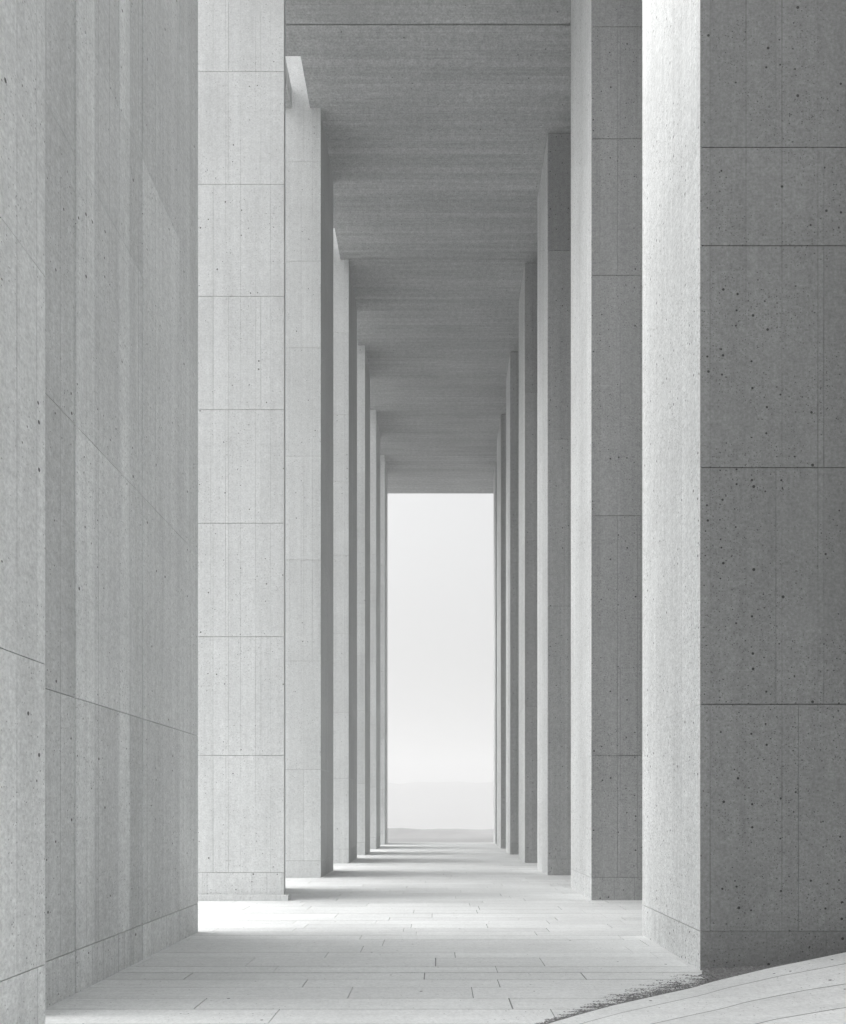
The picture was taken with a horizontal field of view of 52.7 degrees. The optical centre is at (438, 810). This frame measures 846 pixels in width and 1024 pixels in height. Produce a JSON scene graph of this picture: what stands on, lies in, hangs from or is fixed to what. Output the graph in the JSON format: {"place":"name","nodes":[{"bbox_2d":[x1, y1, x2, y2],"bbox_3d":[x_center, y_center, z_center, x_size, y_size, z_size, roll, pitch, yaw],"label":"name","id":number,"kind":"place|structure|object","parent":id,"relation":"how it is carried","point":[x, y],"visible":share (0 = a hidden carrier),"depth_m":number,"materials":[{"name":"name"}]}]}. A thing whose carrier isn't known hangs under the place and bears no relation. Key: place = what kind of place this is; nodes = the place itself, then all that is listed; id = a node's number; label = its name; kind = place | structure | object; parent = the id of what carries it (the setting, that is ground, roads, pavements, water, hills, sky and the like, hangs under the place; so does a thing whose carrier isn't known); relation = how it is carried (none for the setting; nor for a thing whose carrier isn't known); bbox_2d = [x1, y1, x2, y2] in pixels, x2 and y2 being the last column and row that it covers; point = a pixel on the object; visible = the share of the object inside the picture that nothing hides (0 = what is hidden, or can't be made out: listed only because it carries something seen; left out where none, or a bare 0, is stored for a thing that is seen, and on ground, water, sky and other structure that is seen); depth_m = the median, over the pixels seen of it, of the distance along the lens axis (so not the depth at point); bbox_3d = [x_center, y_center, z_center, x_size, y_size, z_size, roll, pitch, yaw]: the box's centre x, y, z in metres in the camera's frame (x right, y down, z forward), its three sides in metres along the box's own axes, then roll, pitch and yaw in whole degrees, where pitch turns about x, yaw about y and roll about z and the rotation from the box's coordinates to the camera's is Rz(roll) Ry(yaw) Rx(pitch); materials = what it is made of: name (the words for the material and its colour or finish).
{"place":"outdoors","nodes":[
{"label":"outdoors","id":0,"kind":"place"},
{"bbox_2d":[45,843,710,1023],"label":"pavement","id":1,"kind":"structure","parent":0,"point":[440,933],"depth_m":7.07,"materials":[{"name":"grey concrete"}]},
{"bbox_2d":[0,0,44,1023],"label":"concrete pillar","id":2,"kind":"structure","parent":1,"relation":"on","point":[22,510],"depth_m":4.08,"materials":[{"name":"grey concrete"}]},
{"bbox_2d":[43,0,197,1008],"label":"concrete pillar","id":3,"kind":"structure","parent":1,"relation":"on","point":[121,485],"depth_m":6.37,"materials":[{"name":"grey concrete"}]},
{"bbox_2d":[198,0,290,900],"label":"concrete pillar","id":4,"kind":"structure","parent":1,"relation":"on","point":[241,450],"depth_m":11.43,"materials":[{"name":"grey concrete"}]},
{"bbox_2d":[285,56,332,877],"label":"concrete pillar","id":5,"kind":"structure","parent":1,"relation":"on","point":[308,515],"depth_m":15.30,"materials":[{"name":"grey concrete"}]},
{"bbox_2d":[333,228,356,862],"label":"concrete pillar","id":6,"kind":"structure","parent":1,"relation":"on","point":[344,578],"depth_m":19.50,"materials":[{"name":"grey concrete"}]},
{"bbox_2d":[357,342,369,854],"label":"concrete pillar","id":7,"kind":"structure","parent":1,"relation":"on","point":[363,611],"depth_m":23.10,"materials":[{"name":"grey concrete"}]},
{"bbox_2d":[370,409,379,848],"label":"concrete pillar","id":8,"kind":"structure","parent":1,"relation":"on","point":[374,635],"depth_m":26.80,"materials":[{"name":"grey concrete"}]},
{"bbox_2d":[380,455,387,844],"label":"concrete pillar","id":9,"kind":"structure","parent":1,"relation":"on","point":[383,655],"depth_m":30.20,"materials":[{"name":"grey concrete"}]},
{"bbox_2d":[494,463,496,843],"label":"concrete pillar","id":10,"kind":"structure","parent":1,"relation":"on","point":[495,656],"depth_m":30.91,"materials":[{"name":"grey concrete"}]},
{"bbox_2d":[497,414,505,847],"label":"concrete pillar","id":11,"kind":"structure","parent":1,"relation":"on","point":[501,639],"depth_m":27.10,"materials":[{"name":"grey concrete"}]},
{"bbox_2d":[506,352,518,853],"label":"concrete pillar","id":12,"kind":"structure","parent":1,"relation":"on","point":[512,611],"depth_m":23.40,"materials":[{"name":"grey concrete"}]},
{"bbox_2d":[519,263,537,862],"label":"concrete pillar","id":13,"kind":"structure","parent":1,"relation":"on","point":[528,574],"depth_m":19.60,"materials":[{"name":"grey concrete"}]},
{"bbox_2d":[537,134,570,874],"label":"concrete pillar","id":14,"kind":"structure","parent":1,"relation":"on","point":[554,526],"depth_m":15.85,"materials":[{"name":"grey concrete"}]},
{"bbox_2d":[571,0,641,899],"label":"concrete pillar","id":15,"kind":"structure","parent":1,"relation":"on","point":[606,449],"depth_m":11.43,"materials":[{"name":"grey concrete"}]},
{"bbox_2d":[535,962,796,1023],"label":"grit","id":16,"kind":"object","parent":1,"relation":"on","point":[727,972],"visible":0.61,"depth_m":5.85,"materials":[{"name":"grey gravel"}]},
{"bbox_2d":[549,952,845,1023],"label":"paved ramp","id":17,"kind":"structure","parent":1,"relation":"on","point":[812,991],"depth_m":5.22,"materials":[{"name":"grey concrete"}]},
{"bbox_2d":[705,971,721,981],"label":"soil","id":18,"kind":"structure","parent":1,"relation":"on","point":[712,979],"depth_m":6.03,"materials":[{"name":"grey soil"}]},
{"bbox_2d":[642,0,845,969],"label":"concrete pillar","id":19,"kind":"structure","parent":1,"relation":"on","point":[743,482],"depth_m":6.42,"materials":[{"name":"grey concrete"}]},
{"bbox_2d":[387,828,493,842],"bbox_3d":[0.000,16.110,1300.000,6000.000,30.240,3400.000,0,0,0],"label":"ground","id":20,"kind":"structure","parent":0,"point":[401,835],"depth_m":41.61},
{"bbox_2d":[388,781,493,829],"bbox_3d":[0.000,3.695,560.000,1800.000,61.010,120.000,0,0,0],"label":"hills","id":21,"kind":"structure","parent":0,"point":[443,805],"depth_m":529.64,"materials":[{"name":"white"}]},
{"bbox_2d":[388,493,493,783],"label":"sky","id":22,"kind":"structure","parent":0,"point":[441,545],"materials":[{"name":"white"}]},
{"bbox_3d":[3.299,-5.705,2.550,1.997,13.810,1.700,0,0,0],"label":"concrete pillar","id":23,"kind":"object","parent":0,"visible":0},
{"bbox_2d":[285,0,570,492],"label":"roof slab","id":24,"kind":"structure","parent":23,"relation":"on","point":[442,119],"depth_m":17.20,"materials":[{"name":"concrete"}]}
]}

